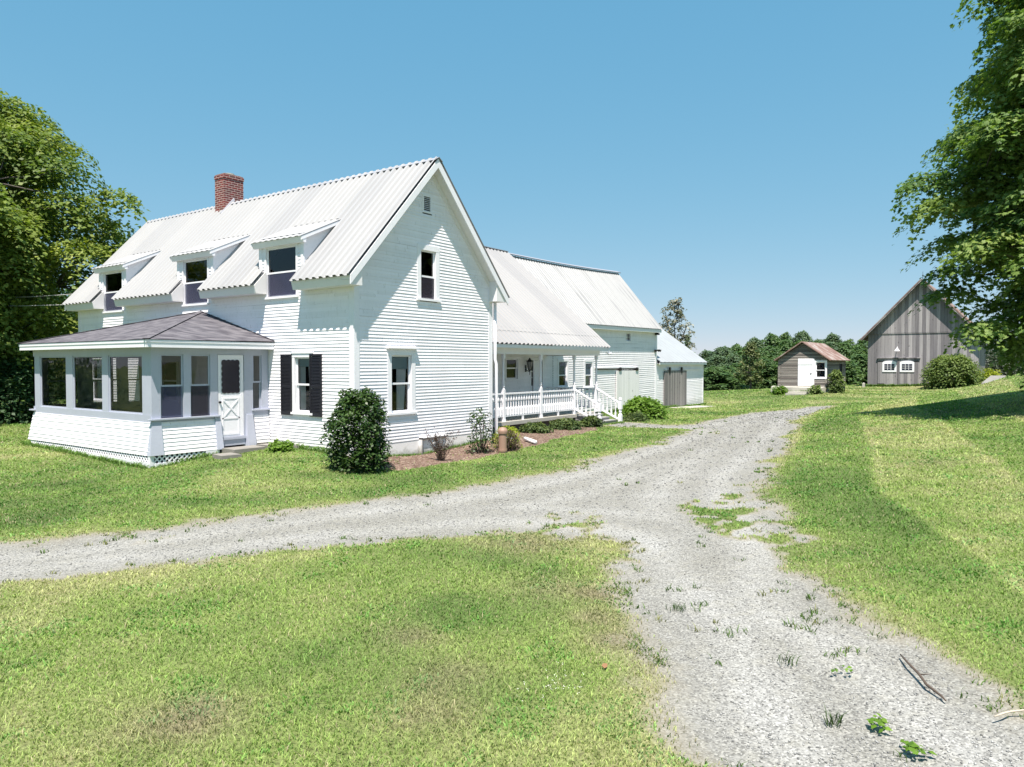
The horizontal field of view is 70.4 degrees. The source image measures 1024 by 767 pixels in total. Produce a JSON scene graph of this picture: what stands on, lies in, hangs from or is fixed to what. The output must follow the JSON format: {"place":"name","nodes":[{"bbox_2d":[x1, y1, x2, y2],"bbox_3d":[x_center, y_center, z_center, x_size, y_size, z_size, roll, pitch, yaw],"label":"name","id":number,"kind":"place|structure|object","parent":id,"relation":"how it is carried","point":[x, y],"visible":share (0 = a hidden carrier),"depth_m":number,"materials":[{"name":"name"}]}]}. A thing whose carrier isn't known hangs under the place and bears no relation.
{"place":"outdoors","nodes":[
{"label":"outdoors","id":0,"kind":"place"},
{"bbox_2d":[0,372,1023,766],"bbox_3d":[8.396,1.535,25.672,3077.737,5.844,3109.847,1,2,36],"label":"lawn","id":1,"kind":"structure","parent":0,"point":[506,632],"depth_m":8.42,"materials":[{"name":"green plant"}]},
{"bbox_2d":[0,396,11,423],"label":"dark shrub","id":2,"kind":"object","parent":1,"relation":"on","point":[1,422],"visible":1,"depth_m":29.86,"materials":[{"name":"green plant"}]},
{"bbox_2d":[0,357,60,423],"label":"dark shrub","id":3,"kind":"object","parent":1,"relation":"on","point":[18,372],"visible":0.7,"depth_m":30.98,"materials":[{"name":"green plant"}]},
{"bbox_2d":[0,292,77,399],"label":"forest tree","id":4,"kind":"object","parent":1,"relation":"on","point":[61,393],"visible":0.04,"depth_m":61.30,"materials":[{"name":"green plant"}]},
{"bbox_2d":[0,88,150,420],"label":"maple tree","id":5,"kind":"object","parent":1,"relation":"on","point":[28,258],"visible":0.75,"depth_m":33.38,"materials":[{"name":"green plant"}]},
{"bbox_2d":[212,452,241,459],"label":"stone slab","id":6,"kind":"structure","parent":1,"relation":"on","point":[221,456],"depth_m":19.91,"materials":[{"name":"grey stone"}]},
{"bbox_2d":[221,445,265,453],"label":"stone slab","id":7,"kind":"structure","parent":1,"relation":"on","point":[242,449],"depth_m":20.75,"materials":[{"name":"grey stone"}]},
{"bbox_2d":[17,156,509,467],"bbox_3d":[-10.005,-2.762,25.756,17.071,10.740,10.854,1,2,36],"label":"farmhouse","id":8,"kind":"object","parent":1,"relation":"on","point":[225,321],"visible":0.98,"depth_m":22.11,"materials":[{"name":"white paint"}]},
{"bbox_2d":[40,356,65,407],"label":"sunroom window","id":9,"kind":"structure","parent":8,"relation":"in","point":[41,357],"depth_m":23.25,"materials":[{"name":"grey paint"}]},
{"bbox_2d":[46,357,79,405],"bbox_3d":[-14.977,-0.085,24.220,0.060,1.630,1.000,1,2,36],"label":"sunroom window","id":10,"kind":"structure","parent":8,"relation":"in","point":[77,380],"depth_m":24.13,"materials":[{"name":"grey paint"}]},
{"bbox_2d":[73,356,101,410],"bbox_3d":[-12.506,-0.016,21.449,1.850,1.600,0.030,1,2,36],"label":"sunroom window","id":11,"kind":"structure","parent":8,"relation":"in","point":[73,356],"depth_m":21.95,"materials":[{"name":"grey paint"}]},
{"bbox_2d":[92,358,101,401],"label":"window","id":12,"kind":"structure","parent":8,"relation":"in","point":[99,360],"depth_m":28.93,"materials":[{"name":"white paint"}]},
{"bbox_2d":[91,357,118,403],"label":"sunroom window","id":13,"kind":"structure","parent":8,"relation":"in","point":[116,379],"depth_m":25.51,"materials":[{"name":"grey paint"}]},
{"bbox_2d":[101,270,123,312],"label":"window","id":14,"kind":"structure","parent":8,"relation":"in","point":[109,305],"depth_m":28.05,"materials":[{"name":"white paint"}]},
{"bbox_2d":[109,355,141,413],"bbox_3d":[-10.700,0.019,20.150,1.880,1.600,0.030,1,2,36],"label":"sunroom window","id":15,"kind":"structure","parent":8,"relation":"in","point":[111,410],"depth_m":20.63,"materials":[{"name":"grey paint"}]},
{"bbox_2d":[127,357,140,402],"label":"sunroom window","id":16,"kind":"structure","parent":8,"relation":"in","point":[139,379],"depth_m":26.11,"materials":[{"name":"grey paint"}]},
{"bbox_2d":[161,357,178,401],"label":"window","id":17,"kind":"structure","parent":8,"relation":"in","point":[165,359],"depth_m":25.47,"materials":[{"name":"white paint"}]},
{"bbox_2d":[160,354,182,417],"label":"sunroom window","id":18,"kind":"structure","parent":8,"relation":"in","point":[172,395],"depth_m":19.78,"materials":[{"name":"grey glass"}]},
{"bbox_2d":[180,257,209,306],"bbox_3d":[-10.632,-3.429,24.492,1.680,1.610,0.215,1,2,36],"label":"window","id":19,"kind":"structure","parent":8,"relation":"in","point":[191,295],"depth_m":24.68,"materials":[{"name":"white paint"}]},
{"bbox_2d":[190,354,209,415],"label":"sunroom window","id":20,"kind":"structure","parent":8,"relation":"in","point":[200,392],"depth_m":20.46,"materials":[{"name":"grey glass"}]},
{"bbox_2d":[217,355,243,436],"bbox_3d":[-8.195,0.361,21.208,0.100,2.380,0.820,1,2,36],"label":"storm door","id":21,"kind":"structure","parent":8,"relation":"in","point":[230,367],"depth_m":21.21,"materials":[{"name":"white paint"}]},
{"bbox_2d":[253,355,260,408],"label":"sunroom window","id":22,"kind":"structure","parent":8,"relation":"in","point":[259,385],"depth_m":22.03,"materials":[{"name":"grey paint"}]},
{"bbox_2d":[263,243,300,299],"bbox_3d":[-6.895,-3.356,21.802,1.650,1.610,0.215,1,2,36],"label":"window","id":23,"kind":"structure","parent":8,"relation":"in","point":[279,286],"depth_m":21.90,"materials":[{"name":"white paint"}]},
{"bbox_2d":[290,352,313,414],"bbox_3d":[-6.099,-0.003,21.345,1.010,1.830,0.257,1,2,36],"label":"window","id":24,"kind":"structure","parent":8,"relation":"in","point":[300,360],"depth_m":21.51,"materials":[{"name":"white paint"}]},
{"bbox_2d":[386,347,418,415],"bbox_3d":[-3.296,-0.072,21.501,0.314,1.980,1.250,1,2,36],"label":"window","id":25,"kind":"structure","parent":8,"relation":"in","point":[397,356],"depth_m":21.67,"materials":[{"name":"white paint"}]},
{"bbox_2d":[416,243,441,301],"bbox_3d":[-2.615,-3.392,22.376,0.215,1.710,1.090,1,2,36],"label":"window","id":26,"kind":"structure","parent":8,"relation":"in","point":[428,287],"depth_m":22.46,"materials":[{"name":"white paint"}]},
{"bbox_2d":[265,438,294,452],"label":"shrub","id":27,"kind":"object","parent":1,"relation":"on","point":[280,446],"visible":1,"depth_m":20.67,"materials":[{"name":"green plant"}]},
{"bbox_2d":[317,386,395,474],"bbox_3d":[-3.962,1.177,18.554,1.890,2.232,1.862,0,2,7],"label":"lilac bush","id":28,"kind":"object","parent":1,"relation":"on","point":[362,402],"visible":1,"depth_m":18.16,"materials":[{"name":"green plant"}]},
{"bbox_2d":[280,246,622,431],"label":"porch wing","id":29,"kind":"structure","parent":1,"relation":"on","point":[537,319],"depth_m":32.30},
{"bbox_2d":[505,357,520,380],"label":"window","id":30,"kind":"structure","parent":29,"relation":"in","point":[516,359],"depth_m":33.39,"materials":[{"name":"white paint"}]},
{"bbox_2d":[530,358,543,404],"bbox_3d":[1.175,0.049,34.876,0.090,2.530,1.160,1,2,36],"label":"porch door","id":31,"kind":"structure","parent":29,"relation":"in","point":[536,363],"depth_m":34.85,"materials":[{"name":"white paint"}]},
{"bbox_2d":[352,425,597,470],"bbox_3d":[-0.468,1.983,25.498,4.160,0.242,15.080,1,2,36],"label":"mulch bed","id":32,"kind":"object","parent":1,"relation":"on","point":[425,460],"visible":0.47,"depth_m":22.37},
{"bbox_2d":[424,427,460,460],"bbox_3d":[-1.978,1.755,20.966,0.974,1.023,1.058,-1,2,-32],"label":"twiggy shrub","id":33,"kind":"object","parent":32,"relation":"on","point":[438,447],"visible":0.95,"depth_m":20.75,"materials":[{"name":"brown plant"}]},
{"bbox_2d":[463,408,496,454],"bbox_3d":[-0.977,1.475,22.500,1.068,1.513,1.077,-1,2,-18],"label":"rose bush","id":34,"kind":"object","parent":32,"relation":"on","point":[481,444],"visible":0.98,"depth_m":22.45,"materials":[{"name":"green plant"}]},
{"bbox_2d":[498,427,507,452],"bbox_3d":[-0.287,1.794,22.441,0.310,0.890,0.310,1,2,36],"label":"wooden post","id":35,"kind":"object","parent":32,"relation":"on","point":[502,432],"visible":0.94,"depth_m":22.33,"materials":[{"name":"brown paint"}]},
{"bbox_2d":[489,425,522,448],"bbox_3d":[-0.156,1.740,23.416,1.075,0.834,1.258,1,2,36],"label":"spirea","id":36,"kind":"object","parent":32,"relation":"on","point":[511,429],"visible":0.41,"depth_m":23.31,"materials":[{"name":"green plant"}]},
{"bbox_2d":[496,430,519,450],"bbox_3d":[-0.129,1.827,22.910,0.826,0.744,0.797,0,2,-12],"label":"barberry","id":37,"kind":"object","parent":32,"relation":"on","point":[511,441],"visible":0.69,"depth_m":22.85,"materials":[{"name":"green plant"}]},
{"bbox_2d":[516,420,553,433],"bbox_3d":[0.872,1.697,28.117,1.488,0.556,1.568,1,2,36],"label":"juniper","id":38,"kind":"object","parent":32,"relation":"on","point":[534,427],"visible":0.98,"depth_m":27.80,"materials":[{"name":"green plant"}]},
{"bbox_2d":[549,417,586,430],"bbox_3d":[2.238,1.674,29.711,1.627,0.549,1.668,0,2,-2],"label":"juniper","id":39,"kind":"object","parent":32,"relation":"on","point":[563,423],"visible":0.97,"depth_m":29.40,"materials":[{"name":"green plant"}]},
{"bbox_2d":[580,415,604,426],"bbox_3d":[3.392,1.617,30.802,1.237,0.613,1.314,1,2,36],"label":"juniper","id":40,"kind":"object","parent":32,"relation":"on","point":[589,421],"visible":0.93,"depth_m":30.57,"materials":[{"name":"green plant"}]},
{"bbox_2d":[509,253,661,410],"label":"attached barn","id":41,"kind":"structure","parent":1,"relation":"on","point":[609,308],"depth_m":41.50,"materials":[{"name":"white paint"}]},
{"bbox_2d":[557,359,569,386],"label":"window","id":42,"kind":"structure","parent":41,"relation":"in","point":[563,367],"depth_m":36.92,"materials":[{"name":"white paint"}]},
{"bbox_2d":[584,359,593,387],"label":"window","id":43,"kind":"structure","parent":41,"relation":"in","point":[589,367],"depth_m":39.08,"materials":[{"name":"white paint"}]},
{"bbox_2d":[616,367,638,407],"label":"sliding door","id":44,"kind":"structure","parent":41,"relation":"in","point":[627,382],"depth_m":42.34,"materials":[{"name":"white wood"}]},
{"bbox_2d":[626,332,631,341],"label":"window","id":45,"kind":"structure","parent":41,"relation":"in","point":[628,334],"depth_m":42.78,"materials":[{"name":"white paint"}]},
{"bbox_2d":[622,411,651,421],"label":"shrub","id":46,"kind":"object","parent":1,"relation":"on","point":[637,415],"visible":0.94,"depth_m":33.64,"materials":[{"name":"green plant"}]},
{"bbox_2d":[616,395,673,419],"bbox_3d":[6.466,1.198,35.859,2.766,1.289,2.742,1,2,36],"label":"perennial clump","id":47,"kind":"object","parent":1,"relation":"on","point":[651,409],"visible":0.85,"depth_m":35.30,"materials":[{"name":"green plant"}]},
{"bbox_2d":[659,297,695,349],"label":"windswept tree","id":48,"kind":"object","parent":1,"relation":"on","point":[674,302],"visible":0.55,"depth_m":66.01,"materials":[{"name":"green plant"}]},
{"bbox_2d":[657,329,706,405],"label":"lean to shed","id":49,"kind":"object","parent":1,"relation":"on","point":[680,368],"visible":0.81,"depth_m":49.34,"materials":[{"name":"white paint"}]},
{"bbox_2d":[664,367,686,405],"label":"sliding door","id":50,"kind":"structure","parent":49,"relation":"in","point":[675,382],"depth_m":48.06,"materials":[{"name":"grey wood"}]},
{"bbox_2d":[669,405,712,407],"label":"concrete apron","id":51,"kind":"object","parent":1,"relation":"on","point":[696,406],"visible":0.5,"depth_m":48.87,"materials":[{"name":"grey concrete"}]},
{"bbox_2d":[698,349,717,359],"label":"forest tree","id":52,"kind":"object","parent":1,"relation":"on","point":[706,354],"visible":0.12,"depth_m":111.85,"materials":[{"name":"green plant"}]},
{"bbox_2d":[702,358,715,370],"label":"forest tree","id":53,"kind":"object","parent":1,"relation":"on","point":[709,363],"visible":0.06,"depth_m":96.35,"materials":[{"name":"green plant"}]},
{"bbox_2d":[706,355,728,369],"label":"forest tree","id":54,"kind":"object","parent":1,"relation":"on","point":[716,360],"visible":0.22,"depth_m":96.82,"materials":[{"name":"green plant"}]},
{"bbox_2d":[713,346,733,357],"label":"forest tree","id":55,"kind":"object","parent":1,"relation":"on","point":[725,351],"visible":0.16,"depth_m":114.30,"materials":[{"name":"green plant"}]},
{"bbox_2d":[703,366,749,390],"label":"forest tree","id":56,"kind":"object","parent":1,"relation":"on","point":[711,373],"visible":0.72,"depth_m":83.44,"materials":[{"name":"green plant"}]},
{"bbox_2d":[706,365,747,389],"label":"forest tree","id":57,"kind":"object","parent":1,"relation":"on","point":[730,369],"visible":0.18,"depth_m":86.44,"materials":[{"name":"green plant"}]},
{"bbox_2d":[721,353,742,365],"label":"forest tree","id":58,"kind":"object","parent":1,"relation":"on","point":[733,358],"visible":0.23,"depth_m":95.72,"materials":[{"name":"green plant"}]},
{"bbox_2d":[729,343,741,353],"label":"forest tree","id":59,"kind":"object","parent":1,"relation":"on","point":[735,347],"visible":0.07,"depth_m":117.00,"materials":[{"name":"green plant"}]},
{"bbox_2d":[726,346,749,360],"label":"forest tree","id":60,"kind":"object","parent":1,"relation":"on","point":[740,352],"visible":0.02,"depth_m":97.95,"materials":[{"name":"green plant"}]},
{"bbox_2d":[730,363,762,388],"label":"forest tree","id":61,"kind":"object","parent":1,"relation":"on","point":[734,365],"visible":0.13,"depth_m":88.97,"materials":[{"name":"green plant"}]},
{"bbox_2d":[732,341,765,388],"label":"tree","id":62,"kind":"object","parent":1,"relation":"on","point":[752,352],"visible":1,"depth_m":81.79,"materials":[{"name":"green plant"}]},
{"bbox_2d":[745,337,764,347],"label":"forest tree","id":63,"kind":"object","parent":1,"relation":"on","point":[757,341],"visible":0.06,"depth_m":112.54,"materials":[{"name":"green plant"}]},
{"bbox_2d":[735,359,775,388],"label":"forest tree","id":64,"kind":"object","parent":1,"relation":"on","point":[746,382],"visible":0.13,"depth_m":88.80,"materials":[{"name":"green plant"}]},
{"bbox_2d":[747,348,771,358],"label":"forest tree","id":65,"kind":"object","parent":1,"relation":"on","point":[762,352],"visible":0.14,"depth_m":93.67,"materials":[{"name":"green plant"}]},
{"bbox_2d":[747,358,777,388],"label":"forest tree","id":66,"kind":"object","parent":1,"relation":"on","point":[769,365],"visible":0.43,"depth_m":87.76,"materials":[{"name":"green plant"}]},
{"bbox_2d":[760,332,781,350],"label":"forest tree","id":67,"kind":"object","parent":1,"relation":"on","point":[772,340],"visible":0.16,"depth_m":117.47,"materials":[{"name":"green plant"}]},
{"bbox_2d":[762,355,779,388],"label":"forest tree","id":68,"kind":"object","parent":1,"relation":"on","point":[775,362],"visible":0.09,"depth_m":88.59,"materials":[{"name":"green plant"}]},
{"bbox_2d":[764,346,782,358],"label":"forest tree","id":69,"kind":"object","parent":1,"relation":"on","point":[773,350],"visible":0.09,"depth_m":96.22,"materials":[{"name":"green plant"}]},
{"bbox_2d":[771,385,787,394],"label":"weed clump","id":70,"kind":"object","parent":1,"relation":"on","point":[780,389],"visible":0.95,"depth_m":55.61,"materials":[{"name":"green plant"}]},
{"bbox_2d":[776,339,794,352],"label":"forest tree","id":71,"kind":"object","parent":1,"relation":"on","point":[785,345],"visible":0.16,"depth_m":98.51,"materials":[{"name":"green plant"}]},
{"bbox_2d":[779,331,791,342],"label":"forest tree","id":72,"kind":"object","parent":1,"relation":"on","point":[785,335],"visible":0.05,"depth_m":118.64,"materials":[{"name":"green plant"}]},
{"bbox_2d":[785,391,808,394],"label":"stone steps","id":73,"kind":"structure","parent":1,"relation":"on","point":[797,392],"depth_m":54.64,"materials":[{"name":"concrete"}]},
{"bbox_2d":[791,330,814,343],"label":"forest tree","id":74,"kind":"object","parent":1,"relation":"on","point":[803,335],"visible":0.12,"depth_m":115.87,"materials":[{"name":"green plant"}]},
{"bbox_2d":[771,341,849,392],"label":"garden shed","id":75,"kind":"structure","parent":1,"relation":"on","point":[802,366],"depth_m":56.22,"materials":[{"name":"grey wood"}]},
{"bbox_2d":[798,359,814,385],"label":"door","id":76,"kind":"structure","parent":75,"relation":"in","point":[805,367],"depth_m":55.94,"materials":[{"name":"white paint"}]},
{"bbox_2d":[814,360,826,378],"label":"window","id":77,"kind":"structure","parent":75,"relation":"in","point":[815,361],"depth_m":55.43,"materials":[{"name":"white paint"}]},
{"bbox_2d":[807,385,822,394],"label":"weed clump","id":78,"kind":"object","parent":1,"relation":"on","point":[814,390],"visible":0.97,"depth_m":54.11,"materials":[{"name":"green plant"}]},
{"bbox_2d":[823,332,843,343],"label":"forest tree","id":79,"kind":"object","parent":1,"relation":"on","point":[831,337],"visible":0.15,"depth_m":113.97,"materials":[{"name":"green plant"}]},
{"bbox_2d":[826,370,846,392],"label":"shrub","id":80,"kind":"object","parent":1,"relation":"on","point":[835,376],"visible":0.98,"depth_m":54.41,"materials":[{"name":"green plant"}]},
{"bbox_2d":[825,341,847,355],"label":"forest tree","id":81,"kind":"object","parent":1,"relation":"on","point":[833,345],"visible":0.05,"depth_m":98.28,"materials":[{"name":"green plant"}]},
{"bbox_2d":[836,342,856,357],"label":"forest tree","id":82,"kind":"object","parent":1,"relation":"on","point":[845,347],"visible":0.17,"depth_m":98.30,"materials":[{"name":"green plant"}]},
{"bbox_2d":[845,356,862,384],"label":"forest tree","id":83,"kind":"object","parent":1,"relation":"on","point":[851,371],"visible":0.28,"depth_m":83.70,"materials":[{"name":"green plant"}]},
{"bbox_2d":[846,353,867,384],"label":"forest tree","id":84,"kind":"object","parent":1,"relation":"on","point":[858,358],"visible":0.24,"depth_m":90.42,"materials":[{"name":"green plant"}]},
{"bbox_2d":[848,345,867,357],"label":"forest tree","id":85,"kind":"object","parent":1,"relation":"on","point":[858,349],"visible":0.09,"depth_m":99.44,"materials":[{"name":"green plant"}]},
{"bbox_2d":[856,358,867,383],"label":"forest tree","id":86,"kind":"object","parent":1,"relation":"on","point":[863,366],"visible":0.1,"depth_m":89.60,"materials":[{"name":"green plant"}]},
{"bbox_2d":[857,339,867,346],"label":"forest tree","id":87,"kind":"object","parent":1,"relation":"on","point":[860,342],"visible":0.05,"depth_m":114.76,"materials":[{"name":"green plant"}]},
{"bbox_2d":[860,275,985,384],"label":"weathered barn","id":88,"kind":"structure","parent":1,"relation":"on","point":[900,351],"depth_m":63.20,"materials":[{"name":"grey wood"}]},
{"bbox_2d":[877,359,897,384],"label":"barn door","id":89,"kind":"structure","parent":88,"relation":"in","point":[887,368],"depth_m":64.28,"materials":[{"name":"grey wood"}]},
{"bbox_2d":[898,358,918,384],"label":"barn door","id":90,"kind":"structure","parent":88,"relation":"in","point":[908,368],"depth_m":63.32,"materials":[{"name":"grey wood"}]},
{"bbox_2d":[919,351,984,388],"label":"shrub","id":91,"kind":"object","parent":1,"relation":"on","point":[945,371],"visible":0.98,"depth_m":58.31,"materials":[{"name":"green plant"}]},
{"bbox_2d":[890,0,1023,391],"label":"maple tree","id":92,"kind":"object","parent":1,"relation":"on","point":[990,147],"visible":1,"depth_m":25.73,"materials":[{"name":"green plant"}]},
{"bbox_2d":[979,368,1001,380],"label":"weed clump","id":93,"kind":"object","parent":1,"relation":"on","point":[986,374],"visible":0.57,"depth_m":59.09,"materials":[{"name":"green plant"}]},
{"bbox_2d":[981,375,1005,383],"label":"boulder","id":94,"kind":"object","parent":1,"relation":"on","point":[990,379],"visible":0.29,"depth_m":50.55,"materials":[{"name":"grey stone"}]},
{"bbox_2d":[986,348,1021,374],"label":"scrub bush","id":95,"kind":"object","parent":1,"relation":"on","point":[998,362],"visible":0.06,"depth_m":71.33,"materials":[{"name":"green plant"}]},
{"bbox_2d":[985,345,1023,375],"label":"scrub bush","id":96,"kind":"object","parent":1,"relation":"on","point":[994,366],"visible":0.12,"depth_m":70.39,"materials":[{"name":"green plant"}]},
{"bbox_2d":[0,405,1023,766],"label":"driveway","id":97,"kind":"structure","parent":0,"point":[692,700],"depth_m":8.97,"materials":[{"name":"grey gravel"}]},
{"bbox_2d":[0,407,1013,766],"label":"weeds","id":98,"kind":"object","parent":97,"relation":"on","point":[628,603],"visible":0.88,"depth_m":9.20,"materials":[{"name":"green plant"}]},
{"bbox_2d":[664,601,685,611],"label":"grass tuft","id":99,"kind":"object","parent":97,"relation":"on","point":[678,607],"visible":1,"depth_m":8.40,"materials":[{"name":"green plant"}]},
{"bbox_2d":[772,651,802,666],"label":"grass tuft","id":100,"kind":"object","parent":97,"relation":"on","point":[779,657],"visible":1,"depth_m":6.83,"materials":[{"name":"green plant"}]},
{"bbox_2d":[810,705,849,727],"bbox_3d":[2.502,2.591,5.678,0.244,0.152,0.319,-1,2,-34],"label":"grass tuft","id":101,"kind":"object","parent":97,"relation":"on","point":[839,719],"visible":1,"depth_m":5.67,"materials":[{"name":"green plant"}]},
{"bbox_2d":[831,665,852,671],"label":"leafy weed","id":102,"kind":"object","parent":97,"relation":"on","point":[846,669],"visible":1,"depth_m":6.58,"materials":[{"name":"green plant"}]},
{"bbox_2d":[866,713,892,732],"bbox_3d":[2.831,2.605,5.601,0.179,0.087,0.230,1,2,22],"label":"leafy weed","id":103,"kind":"object","parent":97,"relation":"on","point":[881,722],"visible":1,"depth_m":5.58,"materials":[{"name":"green plant"}]},
{"bbox_2d":[900,739,937,755],"bbox_3d":[2.912,2.623,5.211,0.245,0.069,0.226,1,2,36],"label":"leafy weed","id":104,"kind":"object","parent":97,"relation":"on","point":[913,747],"visible":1,"depth_m":5.21,"materials":[{"name":"green plant"}]},
{"bbox_2d":[900,654,946,700],"bbox_3d":[3.636,2.574,6.428,0.115,0.059,0.913,0,2,9],"label":"fallen branch","id":105,"kind":"object","parent":97,"relation":"on","point":[924,681],"visible":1,"depth_m":6.31,"materials":[{"name":"brown wood"}]},
{"bbox_2d":[994,709,1023,716],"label":"fallen branch","id":106,"kind":"object","parent":97,"relation":"on","point":[1006,712],"visible":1,"depth_m":5.66,"materials":[{"name":"beige wood"}]},
{"bbox_2d":[0,0,1023,363],"label":"sky","id":107,"kind":"structure","parent":0,"point":[744,162],"materials":[{"name":"blue"}]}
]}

